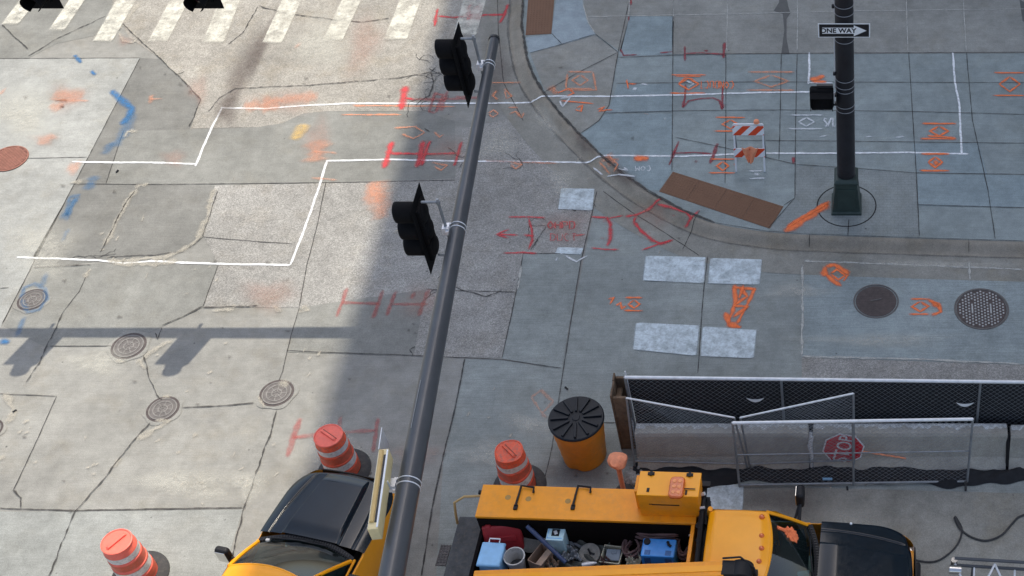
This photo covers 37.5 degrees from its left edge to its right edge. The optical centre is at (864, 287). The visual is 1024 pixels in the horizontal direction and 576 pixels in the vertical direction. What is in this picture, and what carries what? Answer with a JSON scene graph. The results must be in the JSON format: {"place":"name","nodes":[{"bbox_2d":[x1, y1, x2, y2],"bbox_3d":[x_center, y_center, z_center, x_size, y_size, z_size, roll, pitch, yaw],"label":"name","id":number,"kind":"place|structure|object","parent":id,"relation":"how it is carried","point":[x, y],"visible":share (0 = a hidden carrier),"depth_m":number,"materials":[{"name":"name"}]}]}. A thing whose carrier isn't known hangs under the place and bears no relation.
{"place":"outdoors","nodes":[
{"label":"outdoors","id":0,"kind":"place"},
{"bbox_2d":[0,0,593,575],"bbox_3d":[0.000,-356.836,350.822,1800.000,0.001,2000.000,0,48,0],"label":"road","id":1,"kind":"structure","parent":0,"point":[220,360],"depth_m":25.27,"materials":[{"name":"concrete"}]},
{"bbox_2d":[0,0,120,57],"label":"road slab","id":2,"kind":"structure","parent":1,"relation":"on","point":[33,30],"depth_m":32.68,"materials":[{"name":"concrete"}]},
{"bbox_2d":[2,4,27,23],"bbox_3d":[-19.407,-7.100,33.677,0.546,0.001,3.019,2,48,2],"label":"crosswalk bar","id":3,"kind":"object","parent":2,"relation":"on","point":[13,12],"visible":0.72,"depth_m":32.95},
{"bbox_2d":[52,0,83,28],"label":"crosswalk bar","id":4,"kind":"object","parent":2,"relation":"on","point":[64,14],"visible":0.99,"depth_m":33.03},
{"bbox_2d":[0,58,138,327],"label":"road slab","id":5,"kind":"structure","parent":1,"relation":"on","point":[57,107],"depth_m":30.22,"materials":[{"name":"concrete"}]},
{"bbox_2d":[0,146,28,171],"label":"manhole cover","id":6,"kind":"object","parent":5,"relation":"on","point":[12,157],"visible":1,"depth_m":29.69,"materials":[{"name":"red metal"}]},
{"bbox_2d":[1,55,133,343],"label":"blue survey marking","id":7,"kind":"object","parent":5,"relation":"on","point":[130,110],"visible":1,"depth_m":30.81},
{"bbox_2d":[4,264,217,346],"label":"road slab","id":8,"kind":"structure","parent":1,"relation":"on","point":[108,304],"depth_m":27.05,"materials":[{"name":"concrete"}]},
{"bbox_2d":[12,287,50,313],"bbox_3d":[-15.754,0.221,27.050,0.681,0.012,0.688,-27,53,-22],"label":"manhole cover","id":9,"kind":"object","parent":8,"relation":"on","point":[30,300],"visible":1,"depth_m":27.05,"materials":[{"name":"metal"}]},
{"bbox_2d":[0,509,242,575],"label":"road slab","id":10,"kind":"structure","parent":1,"relation":"on","point":[185,542],"depth_m":23.53,"materials":[{"name":"concrete"}]},
{"bbox_2d":[100,529,169,575],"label":"traffic drum","id":11,"kind":"object","parent":10,"relation":"on","point":[125,552],"visible":1,"depth_m":22.44,"materials":[{"name":"plastic"}]},
{"bbox_2d":[34,184,214,267],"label":"road slab","id":12,"kind":"structure","parent":1,"relation":"on","point":[174,217],"depth_m":28.44,"materials":[{"name":"concrete"}]},
{"bbox_2d":[106,330,150,362],"bbox_3d":[-13.528,1.053,26.297,0.793,0.012,0.781,-23,52,-19],"label":"manhole cover","id":13,"kind":"object","parent":1,"relation":"on","point":[128,345],"visible":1,"depth_m":26.28,"materials":[{"name":"metal"}]},
{"bbox_2d":[70,58,199,192],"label":"road slab","id":14,"kind":"structure","parent":1,"relation":"on","point":[157,94],"depth_m":30.70,"materials":[{"name":"concrete"}]},
{"bbox_2d":[0,3,308,464],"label":"crack repair","id":15,"kind":"structure","parent":1,"relation":"on","point":[154,258],"depth_m":27.75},
{"bbox_2d":[141,393,182,425],"bbox_3d":[-12.406,2.128,25.321,0.704,0.012,0.716,-33,56,-26],"label":"manhole cover","id":16,"kind":"object","parent":1,"relation":"on","point":[165,408],"visible":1,"depth_m":25.30,"materials":[{"name":"metal"}]},
{"bbox_2d":[1,359,464,575],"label":"road joint","id":17,"kind":"object","parent":1,"relation":"on","point":[241,507],"visible":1,"depth_m":23.91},
{"bbox_2d":[256,376,298,408],"bbox_3d":[-10.496,1.865,25.560,0.759,0.012,0.757,-1,48,-1],"label":"manhole cover","id":18,"kind":"object","parent":1,"relation":"on","point":[276,394],"visible":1,"depth_m":25.54,"materials":[{"name":"metal"}]},
{"bbox_2d":[106,111,454,183],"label":"road slab","id":19,"kind":"structure","parent":1,"relation":"on","point":[277,153],"depth_m":29.84,"materials":[{"name":"concrete"}]},
{"bbox_2d":[383,142,461,166],"bbox_3d":[-9.220,-2.788,29.775,1.639,0.001,0.871,0,48,0],"label":"red survey marking","id":20,"kind":"object","parent":19,"relation":"on","point":[419,159],"visible":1,"depth_m":29.79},
{"bbox_2d":[347,82,617,171],"bbox_3d":[-7.895,-3.443,30.278,6.618,0.139,3.053,0,48,0],"label":"orange survey marking","id":21,"kind":"object","parent":19,"relation":"on","point":[451,106],"visible":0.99,"depth_m":30.62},
{"bbox_2d":[30,8,544,354],"bbox_3d":[-12.861,-2.546,29.554,13.694,0.001,6.434,33,56,26],"label":"road crack","id":22,"kind":"object","parent":1,"relation":"on","point":[217,192],"visible":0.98,"depth_m":28.20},
{"bbox_2d":[113,0,472,128],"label":"worn road","id":23,"kind":"structure","parent":1,"relation":"on","point":[307,52],"depth_m":31.95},
{"bbox_2d":[94,0,132,40],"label":"crosswalk bar","id":24,"kind":"object","parent":23,"relation":"on","point":[117,6],"visible":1,"depth_m":32.80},
{"bbox_2d":[150,1,184,39],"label":"crosswalk bar","id":25,"kind":"object","parent":23,"relation":"on","point":[169,11],"visible":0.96,"depth_m":32.83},
{"bbox_2d":[206,0,239,41],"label":"crosswalk bar","id":26,"kind":"object","parent":23,"relation":"on","point":[214,32],"visible":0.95,"depth_m":32.73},
{"bbox_2d":[263,0,298,41],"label":"crosswalk bar","id":27,"kind":"object","parent":23,"relation":"on","point":[288,5],"visible":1,"depth_m":32.80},
{"bbox_2d":[325,0,358,38],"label":"crosswalk bar","id":28,"kind":"object","parent":23,"relation":"on","point":[333,29],"visible":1,"depth_m":32.85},
{"bbox_2d":[387,0,419,38],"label":"crosswalk bar","id":29,"kind":"object","parent":23,"relation":"on","point":[400,20],"visible":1,"depth_m":32.83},
{"bbox_2d":[399,4,507,108],"bbox_3d":[-9.211,-5.216,31.977,1.712,0.001,3.900,3,48,3],"label":"red survey marking","id":30,"kind":"object","parent":23,"relation":"on","point":[402,102],"visible":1,"depth_m":32.86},
{"bbox_2d":[214,468,394,575],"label":"pickup truck","id":31,"kind":"object","parent":1,"relation":"on","point":[316,524],"visible":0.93,"depth_m":22.14,"materials":[{"name":"yellow paint"}]},
{"bbox_2d":[313,424,371,475],"bbox_3d":[-8.883,2.769,24.047,0.900,1.040,0.900,27,53,23],"label":"traffic drum","id":32,"kind":"object","parent":1,"relation":"on","point":[336,450],"visible":0.86,"depth_m":23.81,"materials":[{"name":"plastic"}]},
{"bbox_2d":[0,0,707,489],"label":"road joint","id":33,"kind":"object","parent":1,"relation":"on","point":[310,252],"visible":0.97,"depth_m":27.61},
{"bbox_2d":[288,289,425,355],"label":"road slab","id":34,"kind":"structure","parent":1,"relation":"on","point":[383,325],"depth_m":26.61,"materials":[{"name":"concrete"}]},
{"bbox_2d":[203,119,592,357],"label":"worn road","id":35,"kind":"structure","parent":1,"relation":"on","point":[357,251],"depth_m":28.13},
{"bbox_2d":[2,5,575,573],"bbox_3d":[-11.469,-1.901,28.967,10.948,0.009,16.675,-17,50,-15],"label":"road crack","id":36,"kind":"object","parent":35,"relation":"on","point":[192,311],"visible":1,"depth_m":26.90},
{"bbox_2d":[558,188,593,209],"bbox_3d":[-5.814,-1.792,28.864,0.747,0.001,0.657,0,48,0],"label":"crosswalk bar","id":37,"kind":"object","parent":35,"relation":"on","point":[570,197],"visible":1,"depth_m":28.86,"materials":[{"name":"white paint"}]},
{"bbox_2d":[367,22,499,575],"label":"signal mast","id":38,"kind":"object","parent":1,"relation":"on","point":[416,230],"visible":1,"depth_m":20.32,"materials":[{"name":"metal"}]},
{"bbox_2d":[455,0,485,34],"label":"crosswalk bar","id":39,"kind":"object","parent":1,"relation":"on","point":[465,9],"visible":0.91,"depth_m":32.90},
{"bbox_2d":[17,52,967,265],"bbox_3d":[-7.214,-2.732,29.639,19.129,0.131,5.024,-6,48,-5],"label":"white survey line","id":40,"kind":"object","parent":1,"relation":"on","point":[325,165],"visible":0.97,"depth_m":29.62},
{"bbox_2d":[502,254,581,369],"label":"road slab","id":41,"kind":"structure","parent":1,"relation":"on","point":[541,316],"depth_m":26.89,"materials":[{"name":"concrete"}]},
{"bbox_2d":[556,81,902,261],"bbox_3d":[-3.631,-3.274,30.125,7.673,0.138,4.654,-22,51,-19],"label":"white survey marking","id":42,"kind":"object","parent":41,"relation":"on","point":[828,123],"visible":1,"depth_m":30.11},
{"bbox_2d":[436,208,1023,575],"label":"road slab","id":43,"kind":"structure","parent":1,"relation":"on","point":[519,402],"depth_m":25.99,"materials":[{"name":"concrete"}]},
{"bbox_2d":[493,440,546,485],"bbox_3d":[-5.839,3.008,23.831,0.900,1.040,0.900,37,57,28],"label":"traffic drum","id":44,"kind":"object","parent":43,"relation":"on","point":[514,466],"visible":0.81,"depth_m":23.57,"materials":[{"name":"plastic"}]},
{"bbox_2d":[548,396,605,471],"bbox_3d":[-4.821,2.506,24.257,0.934,1.081,0.934,0,48,0],"label":"crash barrel","id":45,"kind":"object","parent":43,"relation":"on","point":[576,425],"visible":1,"depth_m":23.92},
{"bbox_2d":[607,452,633,488],"bbox_3d":[-4.060,3.114,23.761,0.337,1.000,0.338,0,48,0],"label":"delineator","id":46,"kind":"object","parent":43,"relation":"on","point":[617,461],"visible":0.69,"depth_m":23.43,"materials":[{"name":"orange plastic"}]},
{"bbox_2d":[610,373,635,448],"bbox_3d":[-4.083,2.105,24.338,0.255,1.500,0.496,0,48,0],"label":"wooden end board","id":47,"kind":"object","parent":43,"relation":"on","point":[618,394],"visible":0.88,"depth_m":24.05,"materials":[{"name":"brown wood"}]},
{"bbox_2d":[624,466,641,486],"bbox_3d":[-3.892,3.142,24.308,0.382,0.144,0.472,0,48,0],"label":"plastic scrap","id":48,"kind":"object","parent":43,"relation":"on","point":[630,477],"visible":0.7,"depth_m":24.23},
{"bbox_2d":[593,199,696,249],"bbox_3d":[-4.367,-1.283,28.318,2.200,0.131,1.407,0,48,0],"label":"red survey marking","id":49,"kind":"object","parent":43,"relation":"on","point":[636,225],"visible":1,"depth_m":28.35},
{"bbox_2d":[633,323,698,354],"bbox_3d":[-3.667,0.941,26.385,1.238,0.001,0.823,0,48,0],"label":"crosswalk bar","id":50,"kind":"object","parent":43,"relation":"on","point":[674,338],"visible":1,"depth_m":26.39,"materials":[{"name":"white paint"}]},
{"bbox_2d":[643,256,704,282],"bbox_3d":[-3.661,-0.360,27.565,1.236,0.001,0.739,0,48,0],"label":"crosswalk bar","id":51,"kind":"object","parent":43,"relation":"on","point":[659,268],"visible":1,"depth_m":27.56,"materials":[{"name":"white paint"}]},
{"bbox_2d":[625,397,747,467],"bbox_3d":[-2.957,2.504,23.701,1.969,1.912,0.195,2,48,2],"label":"fence leaf","id":52,"kind":"object","parent":43,"relation":"on","point":[666,405],"visible":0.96,"depth_m":23.64,"materials":[{"name":"metal"}]},
{"bbox_2d":[635,423,809,469],"bbox_3d":[-2.402,2.623,24.330,2.915,0.821,0.664,0,48,0],"label":"concrete barrier","id":53,"kind":"object","parent":43,"relation":"on","point":[652,465],"visible":0.68,"depth_m":24.13,"materials":[{"name":"concrete"}]},
{"bbox_2d":[707,484,742,509],"bbox_3d":[-2.377,3.512,24.053,0.703,0.001,0.593,0,48,0],"label":"crosswalk bar","id":54,"kind":"object","parent":43,"relation":"on","point":[720,497],"visible":0.77,"depth_m":24.05,"materials":[{"name":"white paint"}]},
{"bbox_2d":[701,327,755,357],"bbox_3d":[-2.510,0.995,26.336,1.049,0.001,0.784,0,48,0],"label":"crosswalk bar","id":55,"kind":"object","parent":43,"relation":"on","point":[716,342],"visible":1,"depth_m":26.33,"materials":[{"name":"white paint"}]},
{"bbox_2d":[708,258,761,283],"bbox_3d":[-2.497,-0.324,27.532,1.048,0.001,0.717,0,48,0],"label":"crosswalk bar","id":56,"kind":"object","parent":43,"relation":"on","point":[734,269],"visible":1,"depth_m":27.53,"materials":[{"name":"white paint"}]},
{"bbox_2d":[724,285,754,327],"bbox_3d":[-2.419,0.349,26.932,0.527,0.001,1.149,10,49,9],"label":"orange survey marking","id":57,"kind":"object","parent":43,"relation":"on","point":[727,317],"visible":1,"depth_m":26.96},
{"bbox_2d":[739,393,854,467],"bbox_3d":[-1.095,2.458,23.709,1.880,1.962,0.181,-5,48,-4],"label":"fence leaf","id":58,"kind":"object","parent":43,"relation":"on","point":[810,403],"visible":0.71,"depth_m":23.60,"materials":[{"name":"metal"}]},
{"bbox_2d":[623,376,1023,432],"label":"chain link fence","id":59,"kind":"object","parent":43,"relation":"on","point":[990,401],"visible":0.72,"depth_m":23.94,"materials":[{"name":"metal"}]},
{"bbox_2d":[633,462,1023,488],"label":"ground cloth","id":60,"kind":"object","parent":43,"relation":"on","point":[722,476],"visible":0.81,"depth_m":24.27,"materials":[{"name":"black fabric"}]},
{"bbox_2d":[731,417,973,490],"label":"castored gate","id":61,"kind":"structure","parent":43,"relation":"on","point":[852,421],"depth_m":23.51,"materials":[{"name":"metal"}]},
{"bbox_2d":[813,423,1007,470],"bbox_3d":[0.765,2.623,24.330,3.270,0.821,0.664,0,48,0],"label":"concrete barrier","id":62,"kind":"object","parent":43,"relation":"on","point":[988,448],"visible":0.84,"depth_m":24.12,"materials":[{"name":"concrete"}]},
{"bbox_2d":[822,433,905,461],"bbox_3d":[0.006,2.770,24.192,1.422,0.675,0.033,10,38,-8],"label":"stop paddle","id":63,"kind":"object","parent":62,"relation":"attached to","point":[858,448],"visible":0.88,"depth_m":24.12,"materials":[{"name":"red metal"}]},
{"bbox_2d":[802,275,1023,363],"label":"road slab","id":64,"kind":"structure","parent":43,"relation":"on","point":[834,324],"depth_m":26.59,"materials":[{"name":"concrete"}]},
{"bbox_2d":[850,282,902,320],"bbox_3d":[0.215,0.245,27.019,1.000,0.024,1.000,0,48,0],"label":"manhole cover","id":65,"kind":"object","parent":64,"relation":"on","point":[876,300],"visible":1,"depth_m":27.01,"materials":[{"name":"metal"}]},
{"bbox_2d":[911,298,941,314],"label":"orange survey marking","id":66,"kind":"object","parent":64,"relation":"on","point":[934,303],"visible":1,"depth_m":26.93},
{"bbox_2d":[950,285,1012,332],"bbox_3d":[2.197,0.389,26.894,1.200,0.014,1.200,0,48,0],"label":"manhole cover","id":67,"kind":"object","parent":64,"relation":"on","point":[981,309],"visible":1,"depth_m":26.88,"materials":[{"name":"metal"}]},
{"bbox_2d":[802,358,1023,379],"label":"worn road","id":68,"kind":"structure","parent":43,"relation":"on","point":[838,368],"depth_m":25.90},
{"bbox_2d":[1008,425,1023,469],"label":"concrete barrier","id":69,"kind":"object","parent":43,"relation":"on","point":[1016,456],"visible":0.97,"depth_m":24.12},
{"bbox_2d":[480,0,1023,281],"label":"gutter","id":70,"kind":"object","parent":1,"relation":"on","point":[540,136],"visible":0.97,"depth_m":28.18,"materials":[{"name":"concrete"}]},
{"bbox_2d":[821,263,847,285],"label":"orange survey marking","id":71,"kind":"object","parent":70,"relation":"on","point":[824,272],"visible":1,"depth_m":27.52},
{"bbox_2d":[509,0,1023,257],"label":"kerb","id":72,"kind":"structure","parent":1,"relation":"on","point":[571,138],"depth_m":28.15,"materials":[{"name":"concrete"}]},
{"bbox_2d":[517,260,1021,364],"bbox_3d":[-1.802,0.421,26.865,9.749,0.001,2.670,0,48,0],"label":"road joint","id":73,"kind":"object","parent":1,"relation":"on","point":[802,276],"visible":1,"depth_m":26.95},
{"bbox_2d":[523,0,1023,241],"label":"pavement","id":74,"kind":"structure","parent":0,"point":[884,89],"depth_m":30.37,"materials":[{"name":"concrete"}]},
{"bbox_2d":[526,0,553,34],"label":"tactile paving","id":75,"kind":"structure","parent":74,"relation":"on","point":[539,17],"depth_m":32.68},
{"bbox_2d":[525,0,594,52],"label":"pavement slab","id":76,"kind":"structure","parent":74,"relation":"on","point":[570,23],"depth_m":32.44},
{"bbox_2d":[530,35,617,132],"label":"pavement slab","id":77,"kind":"structure","parent":74,"relation":"on","point":[556,65],"depth_m":31.30,"materials":[{"name":"concrete"}]},
{"bbox_2d":[520,0,714,222],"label":"kerb joint","id":78,"kind":"object","parent":74,"relation":"on","point":[577,132],"visible":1,"depth_m":30.02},
{"bbox_2d":[582,113,671,190],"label":"pavement slab","id":79,"kind":"structure","parent":74,"relation":"on","point":[628,134],"depth_m":29.84,"materials":[{"name":"concrete"}]},
{"bbox_2d":[584,0,672,50],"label":"pavement slab","id":80,"kind":"structure","parent":74,"relation":"on","point":[608,29],"depth_m":32.81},
{"bbox_2d":[605,84,671,112],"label":"pavement slab","id":81,"kind":"structure","parent":74,"relation":"on","point":[633,104],"depth_m":30.76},
{"bbox_2d":[620,16,673,55],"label":"pavement slab","id":82,"kind":"structure","parent":74,"relation":"on","point":[648,35],"depth_m":32.22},
{"bbox_2d":[672,0,725,53],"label":"pavement slab","id":83,"kind":"structure","parent":74,"relation":"on","point":[696,33],"depth_m":32.47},
{"bbox_2d":[620,0,794,164],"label":"red survey marking","id":84,"kind":"object","parent":74,"relation":"on","point":[721,105],"visible":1,"depth_m":30.75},
{"bbox_2d":[673,74,743,172],"bbox_3d":[-3.189,-3.585,30.319,1.281,0.001,3.560,-17,50,-15],"label":"orange survey marking","id":85,"kind":"object","parent":74,"relation":"on","point":[717,165],"visible":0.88,"depth_m":30.26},
{"bbox_2d":[659,172,782,227],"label":"tactile paving","id":86,"kind":"structure","parent":74,"relation":"on","point":[763,213],"depth_m":28.68,"materials":[{"name":"metal"}]},
{"bbox_2d":[732,119,766,171],"bbox_3d":[-2.334,-2.942,28.954,0.630,1.179,0.478,0,48,0],"label":"barricade","id":87,"kind":"object","parent":74,"relation":"on","point":[748,130],"visible":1,"depth_m":28.68,"materials":[{"name":"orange plastic"}]},
{"bbox_2d":[531,0,1023,248],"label":"pavement joint","id":88,"kind":"object","parent":74,"relation":"on","point":[795,140],"visible":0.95,"depth_m":30.46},
{"bbox_2d":[583,0,983,50],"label":"pavement joint","id":89,"kind":"object","parent":74,"relation":"on","point":[797,16],"visible":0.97,"depth_m":32.77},
{"bbox_2d":[768,166,918,236],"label":"pavement slab","id":90,"kind":"structure","parent":74,"relation":"on","point":[894,194],"depth_m":28.58,"materials":[{"name":"concrete"}]},
{"bbox_2d":[19,0,869,214],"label":"signal post","id":91,"kind":"object","parent":90,"relation":"on","point":[844,30],"visible":1,"depth_m":26.20,"materials":[{"name":"metal"}]},
{"bbox_2d":[837,190,854,209],"bbox_3d":[-0.362,-1.737,28.127,0.360,0.498,0.055,0,48,0],"label":"access door","id":92,"kind":"structure","parent":91,"relation":"in","point":[845,198],"depth_m":28.12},
{"bbox_2d":[785,202,828,230],"bbox_3d":[-1.106,-1.425,28.365,1.291,0.001,0.301,-34,56,-27],"label":"orange survey marking","id":93,"kind":"object","parent":90,"relation":"on","point":[796,223],"visible":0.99,"depth_m":28.34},
{"bbox_2d":[726,0,1023,53],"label":"pavement slab","id":94,"kind":"structure","parent":74,"relation":"on","point":[995,26],"depth_m":32.47,"materials":[{"name":"concrete"}]},
{"bbox_2d":[774,0,789,53],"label":"bitumen patch","id":95,"kind":"object","parent":94,"relation":"on","point":[782,6],"visible":1,"depth_m":32.71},
{"bbox_2d":[913,143,986,173],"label":"pavement slab","id":96,"kind":"structure","parent":74,"relation":"on","point":[970,162],"depth_m":29.50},
{"bbox_2d":[917,174,1023,206],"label":"pavement slab","id":97,"kind":"structure","parent":74,"relation":"on","point":[963,190],"depth_m":28.87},
{"bbox_2d":[717,486,1023,575],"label":"road slab","id":98,"kind":"structure","parent":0,"point":[923,522],"depth_m":23.82,"materials":[{"name":"concrete"}]},
{"bbox_2d":[435,471,920,575],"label":"service truck","id":99,"kind":"object","parent":98,"relation":"on","point":[723,542],"visible":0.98,"depth_m":21.94,"materials":[{"name":"yellow paint"}]},
{"bbox_2d":[476,538,507,569],"bbox_3d":[-5.733,4.207,22.136,0.370,0.481,0.495,3,48,3],"label":"cooler","id":100,"kind":"object","parent":99,"relation":"on","point":[491,555],"visible":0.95,"depth_m":21.93,"materials":[{"name":"blue plastic"}]},
{"bbox_2d":[482,525,523,550],"bbox_3d":[-5.639,3.859,22.343,0.600,0.539,0.354,-4,48,-4],"label":"tool case","id":101,"kind":"object","parent":99,"relation":"in","point":[510,537],"visible":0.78,"depth_m":22.25,"materials":[{"name":"red plastic"}]},
{"bbox_2d":[503,547,525,568],"bbox_3d":[-5.403,4.245,22.172,0.330,0.378,0.328,0,48,0],"label":"bucket","id":102,"kind":"object","parent":99,"relation":"on","point":[513,557],"visible":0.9,"depth_m":22.16,"materials":[{"name":"white plastic"}]},
{"bbox_2d":[523,538,540,552],"bbox_3d":[-5.247,3.986,22.437,0.330,0.040,0.330,10,82,-11],"label":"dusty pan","id":103,"kind":"object","parent":99,"relation":"on","point":[531,545],"visible":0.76,"depth_m":22.42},
{"bbox_2d":[528,538,552,567],"bbox_3d":[-4.986,4.183,22.244,0.290,0.353,0.434,21,51,18],"label":"cardboard box","id":104,"kind":"object","parent":99,"relation":"on","point":[540,556],"visible":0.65,"depth_m":22.16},
{"bbox_2d":[526,524,566,563],"bbox_3d":[-4.898,3.945,22.017,0.825,0.307,0.070,30,55,25],"label":"pipe","id":105,"kind":"object","parent":104,"relation":"on","point":[546,544],"visible":1,"depth_m":21.99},
{"bbox_2d":[546,529,568,554],"bbox_3d":[-4.782,3.966,22.321,0.270,0.530,0.250,2,48,2],"label":"carton","id":106,"kind":"object","parent":99,"relation":"in","point":[557,540],"visible":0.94,"depth_m":22.14,"materials":[{"name":"blue cardboard"}]},
{"bbox_2d":[543,540,609,567],"bbox_3d":[-4.494,4.199,22.320,1.008,0.247,0.528,0,48,0],"label":"tarpaulin","id":107,"kind":"object","parent":99,"relation":"on","point":[574,563],"visible":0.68,"depth_m":22.25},
{"bbox_2d":[562,544,582,561],"bbox_3d":[-4.556,4.138,22.294,0.380,0.238,0.317,0,48,0],"label":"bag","id":108,"kind":"object","parent":107,"relation":"on","point":[573,554],"visible":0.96,"depth_m":22.26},
{"bbox_2d":[579,543,599,561],"bbox_3d":[-4.286,4.166,22.359,0.330,0.222,0.330,0,70,0],"label":"cable reel","id":109,"kind":"object","parent":99,"relation":"in","point":[592,550],"visible":0.87,"depth_m":22.28,"materials":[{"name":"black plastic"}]},
{"bbox_2d":[599,544,622,564],"bbox_3d":[-3.934,4.202,22.317,0.318,0.220,0.318,6,48,5],"label":"storage tote","id":110,"kind":"object","parent":99,"relation":"on","point":[614,554],"visible":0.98,"depth_m":22.26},
{"bbox_2d":[621,539,642,559],"bbox_3d":[-3.618,4.059,22.327,0.343,0.206,0.403,0,48,0],"label":"rope","id":111,"kind":"object","parent":99,"relation":"in","point":[625,545],"visible":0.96,"depth_m":22.25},
{"bbox_2d":[635,533,680,539],"bbox_3d":[-3.217,3.801,22.297,0.833,0.221,0.304,0,48,0],"label":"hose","id":112,"kind":"object","parent":99,"relation":"in","point":[642,536],"visible":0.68,"depth_m":22.19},
{"bbox_2d":[641,538,678,563],"bbox_3d":[-3.168,4.134,22.141,0.520,0.532,0.326,2,48,2],"label":"air compressor","id":113,"kind":"object","parent":99,"relation":"on","point":[654,551],"visible":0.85,"depth_m":21.97,"materials":[{"name":"blue metal"}]},
{"bbox_2d":[916,514,1023,562],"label":"cable","id":114,"kind":"object","parent":98,"relation":"on","point":[958,524],"visible":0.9,"depth_m":23.51,"materials":[{"name":"rubber"}]},
{"bbox_2d":[949,557,1023,575],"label":"steel truss","id":115,"kind":"object","parent":98,"relation":"on","point":[954,567],"visible":1,"depth_m":21.80,"materials":[{"name":"metal"}]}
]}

